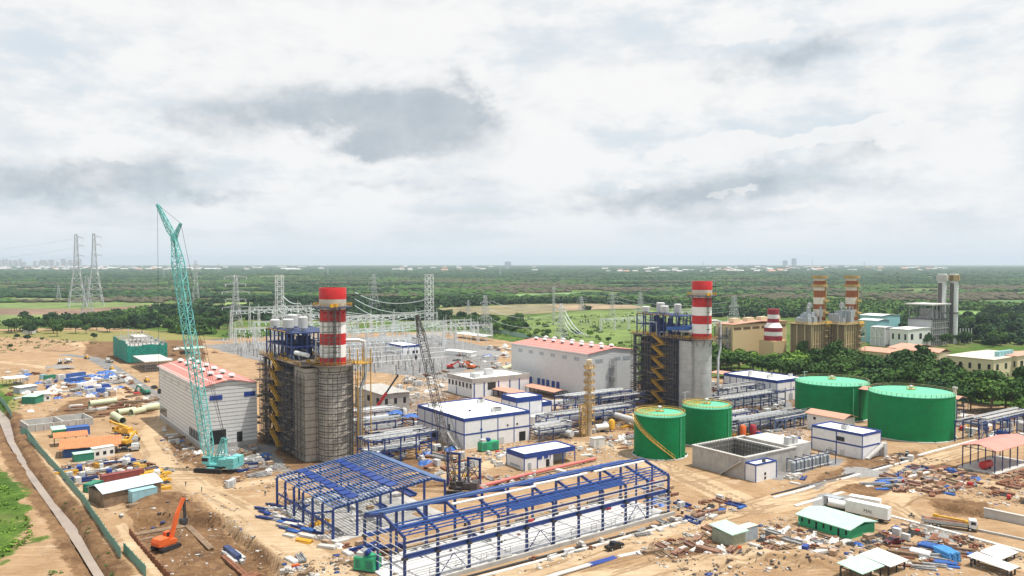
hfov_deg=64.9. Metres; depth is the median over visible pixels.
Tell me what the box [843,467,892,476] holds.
material heap
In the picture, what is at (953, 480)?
timber bundle
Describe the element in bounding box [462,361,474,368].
excavator
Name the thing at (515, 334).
sheet fence
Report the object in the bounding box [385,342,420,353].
relay house
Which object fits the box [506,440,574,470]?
pump house
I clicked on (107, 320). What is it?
broadleaf tree
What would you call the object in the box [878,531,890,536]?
scrap heap
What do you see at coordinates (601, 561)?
pipe bundle
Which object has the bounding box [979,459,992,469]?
fuel tank
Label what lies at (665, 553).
timber bundle
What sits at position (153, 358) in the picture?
scaffolded slab
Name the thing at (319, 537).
concrete block stack
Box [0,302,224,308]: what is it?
field
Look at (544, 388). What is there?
canopy
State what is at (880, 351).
salmon roof hall
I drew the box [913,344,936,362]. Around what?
broadleaf tree
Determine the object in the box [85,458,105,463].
pipe bundle
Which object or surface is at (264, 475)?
pipe bundle
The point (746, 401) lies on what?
pipe rack
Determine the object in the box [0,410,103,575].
dirt road
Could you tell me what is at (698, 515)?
timber bundle
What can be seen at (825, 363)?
broadleaf tree
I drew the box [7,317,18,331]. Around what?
broadleaf tree
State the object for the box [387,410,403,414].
tarpaulin
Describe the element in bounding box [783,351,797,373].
broadleaf tree
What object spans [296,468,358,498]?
roof sheet bundle
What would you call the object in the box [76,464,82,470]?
blue machine
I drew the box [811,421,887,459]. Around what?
treatment building
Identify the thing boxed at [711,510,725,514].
timber bundle
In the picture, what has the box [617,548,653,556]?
kerb
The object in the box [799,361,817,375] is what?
broadleaf tree
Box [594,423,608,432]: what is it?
horizontal vessel
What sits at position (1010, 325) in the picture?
broadleaf tree
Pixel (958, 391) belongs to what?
broadleaf tree
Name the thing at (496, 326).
broadleaf tree
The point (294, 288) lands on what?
woodland
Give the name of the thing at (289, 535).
sheet stack
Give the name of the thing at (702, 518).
pipe bundle
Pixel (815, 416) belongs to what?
workshop
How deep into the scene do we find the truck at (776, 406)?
377.18 m
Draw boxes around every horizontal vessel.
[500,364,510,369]
[561,429,573,438]
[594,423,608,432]
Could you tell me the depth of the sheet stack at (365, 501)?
233.93 m
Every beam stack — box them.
[126,502,139,507]
[134,525,184,535]
[139,536,154,540]
[185,525,213,549]
[221,554,246,575]
[242,571,260,575]
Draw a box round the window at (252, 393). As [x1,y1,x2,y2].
[244,391,254,396]
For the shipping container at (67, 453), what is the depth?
289.09 m
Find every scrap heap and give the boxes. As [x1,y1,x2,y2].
[342,542,351,548]
[379,549,389,553]
[664,538,675,544]
[698,500,708,504]
[703,540,713,543]
[765,535,775,539]
[809,543,819,549]
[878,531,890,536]
[922,558,934,562]
[949,535,963,541]
[969,543,984,547]
[988,491,999,495]
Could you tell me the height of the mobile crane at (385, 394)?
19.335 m
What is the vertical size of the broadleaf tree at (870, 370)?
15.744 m
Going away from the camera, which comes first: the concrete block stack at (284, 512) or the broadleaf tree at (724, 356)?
the concrete block stack at (284, 512)
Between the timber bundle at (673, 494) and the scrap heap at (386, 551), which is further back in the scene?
the timber bundle at (673, 494)
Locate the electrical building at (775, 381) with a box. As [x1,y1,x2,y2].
[723,370,801,401]
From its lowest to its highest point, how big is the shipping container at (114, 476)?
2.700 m
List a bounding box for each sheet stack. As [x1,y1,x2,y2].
[95,406,108,410]
[165,433,177,436]
[181,447,194,450]
[272,506,283,510]
[282,521,298,525]
[282,533,296,537]
[284,555,298,563]
[299,533,315,538]
[300,499,316,503]
[316,543,336,549]
[327,538,340,543]
[340,538,349,542]
[341,549,354,556]
[349,516,366,521]
[358,499,371,503]
[554,468,566,472]
[562,547,575,551]
[649,525,664,531]
[708,514,717,517]
[716,546,727,552]
[747,542,760,546]
[762,429,773,432]
[810,549,828,553]
[828,538,835,543]
[839,538,852,543]
[957,414,968,417]
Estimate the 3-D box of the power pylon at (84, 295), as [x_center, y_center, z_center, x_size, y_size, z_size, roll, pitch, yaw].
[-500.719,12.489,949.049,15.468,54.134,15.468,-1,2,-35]
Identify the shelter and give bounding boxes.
[858,386,867,390]
[956,395,966,422]
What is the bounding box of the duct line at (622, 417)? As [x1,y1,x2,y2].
[596,409,633,423]
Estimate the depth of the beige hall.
552.06 m
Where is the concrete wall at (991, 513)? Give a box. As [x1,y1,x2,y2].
[983,507,1023,524]
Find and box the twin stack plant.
[904,274,959,345]
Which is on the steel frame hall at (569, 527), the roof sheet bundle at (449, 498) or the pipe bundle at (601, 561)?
the roof sheet bundle at (449, 498)
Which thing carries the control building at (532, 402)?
on the ground at (48, 547)
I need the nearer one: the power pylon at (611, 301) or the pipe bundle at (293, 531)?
the pipe bundle at (293, 531)
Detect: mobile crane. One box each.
[109,420,133,435]
[374,374,398,412]
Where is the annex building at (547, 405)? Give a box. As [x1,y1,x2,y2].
[542,399,551,411]
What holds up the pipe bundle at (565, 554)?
on the ground at (48, 547)
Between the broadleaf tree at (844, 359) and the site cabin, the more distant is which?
the broadleaf tree at (844, 359)
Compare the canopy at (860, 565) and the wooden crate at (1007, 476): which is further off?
the wooden crate at (1007, 476)
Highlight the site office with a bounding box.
[795,506,877,538]
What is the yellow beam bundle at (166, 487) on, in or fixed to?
on the ground at (48, 547)
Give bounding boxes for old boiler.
[789,276,832,352]
[822,276,865,352]
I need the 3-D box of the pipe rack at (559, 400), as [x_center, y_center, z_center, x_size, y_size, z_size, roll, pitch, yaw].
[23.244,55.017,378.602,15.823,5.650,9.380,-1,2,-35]
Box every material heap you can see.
[40,345,76,350]
[45,364,74,368]
[476,349,509,355]
[812,493,847,505]
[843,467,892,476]
[925,531,963,541]
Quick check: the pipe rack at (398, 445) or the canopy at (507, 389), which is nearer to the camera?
the pipe rack at (398, 445)
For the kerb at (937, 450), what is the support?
on the ground at (48, 547)
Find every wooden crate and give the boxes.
[108,390,115,395]
[231,476,240,481]
[265,460,273,465]
[321,538,330,543]
[355,539,362,545]
[366,505,374,509]
[427,467,434,470]
[776,535,784,540]
[820,544,826,548]
[829,548,837,556]
[862,532,874,539]
[886,458,895,462]
[899,525,908,532]
[901,522,909,526]
[911,463,920,467]
[915,486,922,491]
[928,469,936,473]
[947,542,956,549]
[960,533,968,539]
[1004,474,1011,478]
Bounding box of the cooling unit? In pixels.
[870,326,892,346]
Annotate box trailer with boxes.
[823,494,842,507]
[845,498,890,522]
[849,494,881,503]
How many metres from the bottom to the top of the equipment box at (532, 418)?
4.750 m
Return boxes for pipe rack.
[354,404,402,428]
[354,413,413,443]
[357,428,431,463]
[367,425,437,454]
[530,419,580,441]
[535,402,635,424]
[551,399,580,410]
[554,387,631,415]
[592,390,645,408]
[703,388,785,413]
[711,381,764,402]
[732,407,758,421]
[732,407,809,435]
[757,410,806,428]
[954,407,1023,440]
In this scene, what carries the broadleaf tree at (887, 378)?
on the ground at (48, 547)
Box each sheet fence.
[0,396,4,405]
[5,402,11,417]
[20,428,25,433]
[26,428,33,438]
[27,434,37,448]
[38,444,47,460]
[48,456,60,474]
[61,469,73,489]
[74,484,82,500]
[83,494,90,513]
[90,507,97,523]
[98,516,104,534]
[105,527,112,545]
[113,537,120,558]
[123,542,133,561]
[134,554,145,575]
[482,327,518,336]
[519,333,560,339]
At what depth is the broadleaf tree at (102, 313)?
912.50 m
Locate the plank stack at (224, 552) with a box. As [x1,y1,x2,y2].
[221,550,233,557]
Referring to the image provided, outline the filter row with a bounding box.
[786,449,835,472]
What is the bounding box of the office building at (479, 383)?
[447,368,529,397]
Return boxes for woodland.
[0,266,1023,276]
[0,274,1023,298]
[33,294,1023,343]
[42,295,1023,344]
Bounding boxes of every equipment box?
[530,412,553,427]
[589,436,604,447]
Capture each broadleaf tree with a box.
[3,320,19,332]
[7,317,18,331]
[17,317,30,325]
[19,322,36,331]
[22,314,35,320]
[31,319,44,326]
[42,311,59,326]
[44,318,62,332]
[45,316,61,324]
[50,324,63,336]
[68,320,82,332]
[71,313,80,318]
[80,315,94,324]
[81,325,90,330]
[89,317,99,329]
[96,310,108,316]
[99,316,115,331]
[104,323,115,332]
[105,312,117,316]
[114,315,127,328]
[129,317,138,328]
[136,323,146,328]
[137,317,150,323]
[146,312,157,319]
[161,318,174,326]
[167,310,177,314]
[182,315,196,323]
[194,316,202,322]
[197,321,206,324]
[202,311,210,317]
[206,318,217,325]
[210,308,223,316]
[219,315,234,328]
[450,319,459,326]
[455,311,466,316]
[465,319,474,326]
[471,321,483,328]
[489,315,499,322]
[493,322,501,333]
[507,325,516,331]
[511,321,523,331]
[520,321,529,326]
[712,343,724,350]
[712,350,729,369]
[717,348,735,368]
[727,351,745,370]
[734,348,746,367]
[743,353,762,369]
[753,356,769,370]
[759,358,773,371]
[764,352,778,372]
[769,358,786,373]
[773,353,792,373]
[777,354,802,372]
[782,358,804,375]
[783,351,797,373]
[783,361,805,375]
[793,350,809,356]
[796,340,808,352]
[797,355,809,374]
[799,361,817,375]
[805,362,827,375]
[809,348,824,362]
[817,361,829,371]
[822,343,843,362]
[823,340,845,358]
[825,362,856,376]
[828,354,857,365]
[841,370,862,378]
[843,347,859,354]
[846,352,863,358]
[848,367,866,372]
[856,356,881,369]
[858,352,882,359]
[859,366,883,376]
[859,374,870,386]
[866,370,898,386]
[876,368,895,372]
[880,354,894,365]
[880,362,894,369]
[890,348,915,363]
[892,361,912,370]
[894,363,924,385]
[904,371,930,385]
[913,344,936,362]
[914,358,940,370]
[920,367,939,373]
[921,379,949,390]
[923,333,935,341]
[926,371,943,377]
[935,358,963,369]
[935,377,960,386]
[937,357,956,373]
[939,333,953,341]
[940,373,955,377]
[943,367,971,373]
[945,385,965,399]
[953,368,973,404]
[957,331,970,344]
[958,322,968,330]
[958,383,986,410]
[961,315,975,323]
[970,328,984,334]
[970,369,986,377]
[971,376,988,402]
[972,323,991,331]
[975,314,990,322]
[975,379,1011,411]
[977,369,1008,379]
[980,385,1002,401]
[984,305,996,310]
[986,336,999,342]
[987,313,999,318]
[987,330,997,344]
[988,316,1000,323]
[991,379,1021,408]
[992,308,1004,313]
[993,331,1008,345]
[996,313,1008,318]
[1001,310,1014,315]
[1003,321,1022,330]
[1004,379,1023,410]
[1008,313,1018,318]
[1009,397,1023,418]
[1012,366,1023,377]
[1017,379,1023,390]
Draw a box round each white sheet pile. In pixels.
[334,543,342,548]
[777,528,786,533]
[805,534,817,538]
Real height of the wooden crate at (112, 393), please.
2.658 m
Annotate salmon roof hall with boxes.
[861,346,913,356]
[886,343,936,348]
[896,345,951,360]
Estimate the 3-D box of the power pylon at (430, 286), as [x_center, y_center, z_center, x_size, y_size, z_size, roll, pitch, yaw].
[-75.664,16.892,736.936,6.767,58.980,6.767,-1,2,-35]
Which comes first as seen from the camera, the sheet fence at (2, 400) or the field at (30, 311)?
the sheet fence at (2, 400)
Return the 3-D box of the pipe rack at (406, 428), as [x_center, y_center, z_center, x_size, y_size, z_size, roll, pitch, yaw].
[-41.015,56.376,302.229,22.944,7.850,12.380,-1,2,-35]
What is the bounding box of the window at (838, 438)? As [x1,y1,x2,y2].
[836,436,844,441]
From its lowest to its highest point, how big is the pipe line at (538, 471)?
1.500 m
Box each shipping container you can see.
[43,374,56,379]
[63,447,90,457]
[64,377,80,382]
[65,424,89,433]
[66,372,85,377]
[72,375,88,381]
[77,380,96,385]
[83,479,103,492]
[96,387,110,392]
[100,468,143,482]
[128,485,157,502]
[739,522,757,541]
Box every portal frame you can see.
[446,451,460,485]
[467,457,480,484]
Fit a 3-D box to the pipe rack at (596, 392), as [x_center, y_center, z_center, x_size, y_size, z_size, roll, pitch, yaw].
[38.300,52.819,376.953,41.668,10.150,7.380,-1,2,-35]
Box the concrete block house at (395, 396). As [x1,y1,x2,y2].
[354,383,410,412]
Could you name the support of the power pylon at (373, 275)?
on the ground at (48, 547)
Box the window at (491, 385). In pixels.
[488,382,495,389]
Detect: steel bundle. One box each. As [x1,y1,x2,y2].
[72,475,98,481]
[99,411,115,414]
[103,460,121,464]
[107,406,122,409]
[235,466,258,472]
[254,506,267,510]
[255,515,276,519]
[265,503,283,506]
[278,526,294,529]
[280,517,304,522]
[290,524,302,528]
[348,543,374,551]
[370,544,394,551]
[374,503,387,507]
[398,488,417,496]
[423,462,434,468]
[424,451,445,457]
[470,475,484,479]
[673,499,691,507]
[681,515,701,524]
[724,500,745,506]
[886,544,913,547]
[898,563,910,567]
[900,556,914,559]
[929,489,935,496]
[929,533,938,539]
[935,481,946,487]
[943,468,957,472]
[955,482,964,485]
[992,489,1014,495]
[995,482,1016,486]
[999,478,1013,482]
[1008,483,1023,487]
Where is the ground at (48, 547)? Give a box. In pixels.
[0,265,1023,575]
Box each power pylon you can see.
[53,285,62,298]
[67,234,86,307]
[80,276,93,313]
[86,233,104,306]
[190,261,200,302]
[222,275,249,339]
[275,275,283,334]
[368,274,379,306]
[425,274,433,337]
[478,295,493,340]
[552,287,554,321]
[554,304,568,338]
[577,296,585,310]
[607,292,616,317]
[634,292,644,321]
[728,296,738,319]
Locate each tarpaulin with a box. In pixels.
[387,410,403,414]
[402,413,417,417]
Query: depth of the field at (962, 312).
1124.96 m
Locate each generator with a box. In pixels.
[353,548,381,573]
[477,437,498,451]
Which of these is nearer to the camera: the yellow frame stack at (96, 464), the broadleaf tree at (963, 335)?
the yellow frame stack at (96, 464)
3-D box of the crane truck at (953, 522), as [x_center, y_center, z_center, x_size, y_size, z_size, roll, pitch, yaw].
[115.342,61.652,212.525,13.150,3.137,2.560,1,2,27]
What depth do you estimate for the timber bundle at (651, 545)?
197.36 m
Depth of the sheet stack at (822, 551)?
192.10 m
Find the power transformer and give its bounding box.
[439,338,447,344]
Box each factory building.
[858,318,888,342]
[860,313,899,327]
[889,326,933,345]
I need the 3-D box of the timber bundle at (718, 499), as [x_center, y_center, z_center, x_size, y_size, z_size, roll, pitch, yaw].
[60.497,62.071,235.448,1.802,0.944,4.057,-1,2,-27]
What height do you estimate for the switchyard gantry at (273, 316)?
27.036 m
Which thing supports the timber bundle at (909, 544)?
on the ground at (48, 547)
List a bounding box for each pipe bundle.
[79,471,96,475]
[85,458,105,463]
[94,468,111,472]
[107,380,125,384]
[127,459,147,464]
[244,458,254,462]
[247,470,267,477]
[256,473,271,477]
[285,528,301,533]
[295,551,306,563]
[300,527,316,532]
[329,526,344,535]
[387,493,400,497]
[392,453,406,459]
[428,452,451,461]
[461,463,473,472]
[485,475,494,480]
[561,549,570,556]
[588,555,616,566]
[624,436,633,439]
[634,531,650,536]
[655,497,671,503]
[656,518,670,524]
[692,516,705,522]
[764,528,781,534]
[781,535,803,544]
[811,538,826,543]
[859,482,885,485]
[876,477,897,479]
[886,478,905,482]
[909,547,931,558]
[910,564,937,570]
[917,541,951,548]
[922,562,948,567]
[923,476,939,480]
[925,540,937,543]
[929,556,950,560]
[930,553,942,557]
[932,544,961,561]
[932,559,957,565]
[943,492,955,495]
[947,565,960,568]
[959,420,980,426]
[1003,427,1013,432]
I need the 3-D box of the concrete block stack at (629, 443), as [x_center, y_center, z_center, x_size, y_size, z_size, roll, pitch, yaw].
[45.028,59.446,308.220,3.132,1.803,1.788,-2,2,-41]
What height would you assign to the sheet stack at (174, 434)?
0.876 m
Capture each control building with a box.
[417,397,529,449]
[501,391,542,414]
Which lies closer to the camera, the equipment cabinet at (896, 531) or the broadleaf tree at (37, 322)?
the equipment cabinet at (896, 531)
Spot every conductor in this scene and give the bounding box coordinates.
[355,292,426,303]
[355,299,424,312]
[356,306,426,322]
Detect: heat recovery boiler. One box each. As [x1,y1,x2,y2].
[254,287,381,462]
[629,281,727,408]
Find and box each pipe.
[88,397,116,406]
[109,411,126,423]
[116,407,135,414]
[127,407,145,415]
[140,403,159,410]
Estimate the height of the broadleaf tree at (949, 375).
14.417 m
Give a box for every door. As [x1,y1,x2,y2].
[83,485,86,492]
[210,429,225,444]
[237,431,242,441]
[361,559,364,569]
[498,437,503,443]
[519,431,525,440]
[749,528,752,540]
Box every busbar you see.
[346,347,445,359]
[351,351,445,368]
[368,356,446,373]
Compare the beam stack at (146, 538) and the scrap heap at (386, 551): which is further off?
the beam stack at (146, 538)
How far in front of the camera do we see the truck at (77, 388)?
437.14 m
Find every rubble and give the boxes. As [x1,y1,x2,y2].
[4,356,1023,575]
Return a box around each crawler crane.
[156,204,243,473]
[415,315,479,494]
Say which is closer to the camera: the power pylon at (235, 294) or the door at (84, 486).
the door at (84, 486)
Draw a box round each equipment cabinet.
[56,374,65,380]
[66,471,72,475]
[74,476,81,484]
[80,471,84,476]
[85,388,94,394]
[225,479,234,488]
[395,384,402,388]
[414,380,422,385]
[432,443,441,451]
[433,458,440,466]
[458,451,465,458]
[471,460,478,467]
[677,501,684,508]
[892,527,901,536]
[901,532,910,540]
[907,454,913,461]
[964,427,974,433]
[1003,422,1012,427]
[1018,422,1022,431]
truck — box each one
[63,358,72,363]
[69,385,83,391]
[97,377,112,381]
[116,446,131,451]
[129,433,137,441]
[131,442,139,450]
[402,378,416,383]
[604,540,624,550]
[762,404,779,409]
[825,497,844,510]
[883,535,904,544]
[921,513,977,531]
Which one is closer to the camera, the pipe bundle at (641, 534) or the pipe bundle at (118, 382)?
the pipe bundle at (641, 534)
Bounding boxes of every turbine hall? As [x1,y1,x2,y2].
[157,357,257,449]
[510,336,637,398]
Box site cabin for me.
[745,457,776,482]
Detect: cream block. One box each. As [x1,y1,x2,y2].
[945,349,1013,376]
[1005,351,1023,370]
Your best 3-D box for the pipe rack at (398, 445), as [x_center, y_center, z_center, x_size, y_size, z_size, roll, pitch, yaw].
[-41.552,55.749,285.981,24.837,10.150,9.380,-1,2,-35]
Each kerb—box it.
[466,512,702,575]
[479,513,711,575]
[546,563,591,575]
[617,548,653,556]
[771,464,887,494]
[772,460,908,497]
[794,471,930,506]
[891,515,1023,552]
[917,439,976,455]
[972,529,1023,540]
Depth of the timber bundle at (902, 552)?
192.67 m
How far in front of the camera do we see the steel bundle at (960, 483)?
252.98 m
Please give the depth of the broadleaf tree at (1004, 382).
379.64 m
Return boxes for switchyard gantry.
[230,303,312,342]
[234,326,281,350]
[248,302,319,333]
[252,316,301,343]
[271,309,319,339]
[308,314,383,337]
[310,321,356,337]
[319,312,416,332]
[319,327,383,347]
[346,327,403,343]
[346,331,410,352]
[347,310,437,331]
[367,327,445,349]
[370,318,444,340]
[391,317,471,334]
[408,327,479,344]
[435,318,492,340]
[449,318,478,334]
[599,312,642,329]
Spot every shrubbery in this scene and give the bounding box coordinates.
[212,326,431,337]
[447,327,532,340]
[496,311,689,339]
[607,341,640,367]
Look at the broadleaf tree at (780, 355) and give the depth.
493.62 m
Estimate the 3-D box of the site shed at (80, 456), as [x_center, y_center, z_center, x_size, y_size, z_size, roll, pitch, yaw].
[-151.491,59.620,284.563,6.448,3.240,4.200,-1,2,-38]
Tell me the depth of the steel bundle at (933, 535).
203.95 m
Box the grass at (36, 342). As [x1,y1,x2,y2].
[0,336,101,352]
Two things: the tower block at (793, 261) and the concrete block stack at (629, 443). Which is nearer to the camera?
the concrete block stack at (629, 443)
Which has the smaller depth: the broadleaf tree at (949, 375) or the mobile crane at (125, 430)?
the mobile crane at (125, 430)
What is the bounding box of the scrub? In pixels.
[0,277,1023,307]
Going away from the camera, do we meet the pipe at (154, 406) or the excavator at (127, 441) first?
the excavator at (127, 441)
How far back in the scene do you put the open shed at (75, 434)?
309.83 m
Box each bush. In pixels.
[17,310,28,316]
[159,308,166,313]
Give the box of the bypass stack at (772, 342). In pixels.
[759,309,785,354]
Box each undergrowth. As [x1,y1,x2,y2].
[0,469,33,552]
[0,554,62,575]
[41,477,114,575]
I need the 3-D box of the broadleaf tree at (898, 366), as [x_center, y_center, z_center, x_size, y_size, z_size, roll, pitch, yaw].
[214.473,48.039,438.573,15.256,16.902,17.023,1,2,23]
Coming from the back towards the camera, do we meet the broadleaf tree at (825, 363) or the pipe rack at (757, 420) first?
the broadleaf tree at (825, 363)
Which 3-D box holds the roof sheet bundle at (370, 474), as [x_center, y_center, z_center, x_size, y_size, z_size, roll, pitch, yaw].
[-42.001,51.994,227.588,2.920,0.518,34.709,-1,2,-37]
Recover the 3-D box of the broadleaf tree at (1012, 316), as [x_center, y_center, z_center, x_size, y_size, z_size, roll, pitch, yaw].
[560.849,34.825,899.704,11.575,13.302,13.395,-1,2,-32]
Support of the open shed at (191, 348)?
on the ground at (48, 547)
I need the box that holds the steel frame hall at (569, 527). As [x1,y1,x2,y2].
[362,458,674,575]
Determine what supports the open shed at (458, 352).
on the ground at (48, 547)
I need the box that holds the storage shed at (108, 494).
[86,473,162,507]
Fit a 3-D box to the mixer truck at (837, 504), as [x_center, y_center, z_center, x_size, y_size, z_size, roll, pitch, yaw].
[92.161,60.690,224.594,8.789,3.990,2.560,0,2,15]
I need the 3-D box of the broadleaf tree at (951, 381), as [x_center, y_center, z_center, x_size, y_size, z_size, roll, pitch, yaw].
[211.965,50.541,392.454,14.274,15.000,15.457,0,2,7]
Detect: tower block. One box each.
[48,259,54,266]
[61,259,66,265]
[791,258,795,265]
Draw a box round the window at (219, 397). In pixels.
[209,395,221,400]
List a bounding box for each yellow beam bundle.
[139,463,146,467]
[160,471,171,474]
[161,485,171,489]
[295,537,313,544]
[309,518,331,526]
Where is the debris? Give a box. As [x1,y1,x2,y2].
[2,359,1023,575]
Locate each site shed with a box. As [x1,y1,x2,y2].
[2,375,26,385]
[12,384,36,393]
[21,393,44,403]
[34,390,51,400]
[50,425,65,436]
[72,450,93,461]
[709,519,748,545]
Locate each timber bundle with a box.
[68,407,86,411]
[76,411,95,413]
[91,415,105,417]
[114,400,132,403]
[125,393,141,397]
[127,400,145,403]
[167,436,185,439]
[180,440,191,445]
[237,448,244,453]
[244,451,255,455]
[247,467,266,470]
[297,566,314,575]
[642,548,663,554]
[648,542,655,548]
[652,552,663,557]
[655,541,666,548]
[660,550,674,558]
[671,492,678,496]
[671,547,685,556]
[673,539,686,545]
[684,539,695,547]
[692,533,703,541]
[693,512,706,518]
[695,544,723,553]
[699,531,711,538]
[701,524,712,531]
[703,508,718,513]
[703,543,714,547]
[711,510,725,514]
[712,497,724,502]
[726,544,738,553]
[763,545,773,549]
[768,542,782,547]
[777,543,795,549]
[782,544,793,549]
[785,529,791,536]
[815,532,831,539]
[834,541,842,546]
[879,472,896,476]
[887,548,917,556]
[893,486,900,492]
[898,485,908,492]
[904,479,920,486]
[904,543,917,547]
[909,560,922,564]
[921,486,932,492]
[923,478,933,483]
[932,489,946,494]
[940,480,956,484]
[946,478,959,482]
[946,485,960,489]
[955,471,966,475]
[956,476,966,481]
[957,547,979,551]
[965,540,982,545]
[1005,483,1021,489]
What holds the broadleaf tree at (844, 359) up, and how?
on the ground at (48, 547)
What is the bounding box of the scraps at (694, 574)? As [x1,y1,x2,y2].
[2,358,1023,575]
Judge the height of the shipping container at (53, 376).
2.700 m
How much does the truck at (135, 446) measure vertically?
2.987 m
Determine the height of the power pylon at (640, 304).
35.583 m
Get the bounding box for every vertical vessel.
[609,419,614,431]
[739,425,745,434]
[750,424,755,434]
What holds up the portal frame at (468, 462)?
on the ground at (48, 547)
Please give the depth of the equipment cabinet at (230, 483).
249.44 m
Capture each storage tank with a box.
[631,405,687,460]
[682,398,731,446]
[795,374,869,421]
[867,383,957,443]
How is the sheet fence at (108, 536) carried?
on the ground at (48, 547)
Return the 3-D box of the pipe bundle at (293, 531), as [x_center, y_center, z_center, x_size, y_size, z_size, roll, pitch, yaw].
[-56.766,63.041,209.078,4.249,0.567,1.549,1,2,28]
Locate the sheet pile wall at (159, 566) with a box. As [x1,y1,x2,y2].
[129,528,169,575]
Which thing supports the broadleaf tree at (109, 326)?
on the ground at (48, 547)
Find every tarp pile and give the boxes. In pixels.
[418,459,431,465]
[444,446,455,450]
[649,502,665,506]
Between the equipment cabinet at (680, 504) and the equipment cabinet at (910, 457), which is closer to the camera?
the equipment cabinet at (680, 504)
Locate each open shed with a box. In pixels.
[22,330,35,333]
[53,430,87,446]
[58,434,120,452]
[180,346,204,350]
[444,349,476,356]
[457,331,492,340]
[957,434,1023,474]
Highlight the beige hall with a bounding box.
[715,316,787,365]
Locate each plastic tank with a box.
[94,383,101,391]
[122,457,130,464]
[153,468,159,475]
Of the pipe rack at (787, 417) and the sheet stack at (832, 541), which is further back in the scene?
the pipe rack at (787, 417)
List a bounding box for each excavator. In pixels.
[120,430,139,446]
[134,385,150,394]
[150,497,187,552]
[446,361,460,368]
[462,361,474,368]
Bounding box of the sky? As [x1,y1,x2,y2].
[0,0,1023,264]
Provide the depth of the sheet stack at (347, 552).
192.85 m
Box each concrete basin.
[20,413,93,431]
[692,432,810,479]
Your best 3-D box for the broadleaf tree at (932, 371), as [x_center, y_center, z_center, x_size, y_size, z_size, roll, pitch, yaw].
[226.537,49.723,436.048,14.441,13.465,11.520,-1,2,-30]
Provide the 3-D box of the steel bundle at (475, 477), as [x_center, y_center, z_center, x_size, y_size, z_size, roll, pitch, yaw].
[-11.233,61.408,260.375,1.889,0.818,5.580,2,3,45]
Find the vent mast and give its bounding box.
[579,359,594,436]
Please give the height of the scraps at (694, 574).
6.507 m
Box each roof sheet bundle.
[223,545,241,562]
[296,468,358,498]
[335,459,397,486]
[364,492,465,512]
[379,482,521,512]
[452,485,535,504]
[533,472,587,484]
[594,460,644,471]
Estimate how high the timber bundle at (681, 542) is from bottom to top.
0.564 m
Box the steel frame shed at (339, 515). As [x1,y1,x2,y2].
[275,451,446,539]
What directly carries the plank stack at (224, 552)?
on the ground at (48, 547)
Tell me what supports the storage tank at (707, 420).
on the ground at (48, 547)
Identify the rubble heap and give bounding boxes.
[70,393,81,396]
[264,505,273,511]
[280,566,295,573]
[294,566,305,571]
[682,532,692,537]
[872,539,882,543]
[910,524,920,528]
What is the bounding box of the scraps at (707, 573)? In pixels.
[50,368,1022,575]
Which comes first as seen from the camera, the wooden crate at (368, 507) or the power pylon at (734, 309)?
the wooden crate at (368, 507)
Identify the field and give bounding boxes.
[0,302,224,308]
[0,305,151,314]
[0,315,42,325]
[14,298,65,299]
[225,302,262,305]
[438,304,608,314]
[514,292,580,296]
[522,310,722,351]
[550,305,650,309]
[958,310,1013,314]
[978,300,1023,302]
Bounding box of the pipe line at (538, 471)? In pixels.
[481,457,595,485]
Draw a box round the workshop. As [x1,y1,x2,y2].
[804,408,856,428]
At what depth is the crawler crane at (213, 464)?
270.31 m
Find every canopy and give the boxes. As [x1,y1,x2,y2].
[493,387,525,395]
[525,384,568,398]
[712,370,728,375]
[837,555,884,575]
[859,548,907,575]
[967,552,1018,575]
[980,544,1018,561]
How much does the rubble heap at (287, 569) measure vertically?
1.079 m
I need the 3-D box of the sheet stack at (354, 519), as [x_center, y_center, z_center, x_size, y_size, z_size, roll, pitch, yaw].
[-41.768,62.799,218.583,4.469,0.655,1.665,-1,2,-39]
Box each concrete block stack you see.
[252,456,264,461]
[270,511,280,515]
[281,509,288,514]
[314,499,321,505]
[315,535,324,540]
[416,374,424,378]
[417,455,425,460]
[494,461,504,466]
[576,540,586,547]
[598,537,604,542]
[626,441,633,445]
[667,516,678,521]
[784,475,792,479]
[792,475,800,479]
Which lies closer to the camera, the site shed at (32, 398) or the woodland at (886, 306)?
the site shed at (32, 398)
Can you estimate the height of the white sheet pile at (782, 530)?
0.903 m
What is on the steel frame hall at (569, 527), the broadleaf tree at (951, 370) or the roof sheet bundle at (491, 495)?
the roof sheet bundle at (491, 495)
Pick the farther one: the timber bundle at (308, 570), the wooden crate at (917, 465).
the wooden crate at (917, 465)
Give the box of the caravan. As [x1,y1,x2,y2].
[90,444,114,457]
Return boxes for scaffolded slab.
[133,354,172,372]
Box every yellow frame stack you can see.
[54,469,78,474]
[93,461,99,468]
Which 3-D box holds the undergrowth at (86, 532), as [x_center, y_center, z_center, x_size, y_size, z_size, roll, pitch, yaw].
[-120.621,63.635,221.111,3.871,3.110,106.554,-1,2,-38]
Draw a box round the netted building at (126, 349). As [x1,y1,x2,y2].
[113,329,167,362]
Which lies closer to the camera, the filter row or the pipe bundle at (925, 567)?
the pipe bundle at (925, 567)
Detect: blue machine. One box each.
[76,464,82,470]
[801,543,808,549]
[996,430,1008,434]
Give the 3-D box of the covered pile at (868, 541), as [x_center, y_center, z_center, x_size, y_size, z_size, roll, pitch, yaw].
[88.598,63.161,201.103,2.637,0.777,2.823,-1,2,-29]
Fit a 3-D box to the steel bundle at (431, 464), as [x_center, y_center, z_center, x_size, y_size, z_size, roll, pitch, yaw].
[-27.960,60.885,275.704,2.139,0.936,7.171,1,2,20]
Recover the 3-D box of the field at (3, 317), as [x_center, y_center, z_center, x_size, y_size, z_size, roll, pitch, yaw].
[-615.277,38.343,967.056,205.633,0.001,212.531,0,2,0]

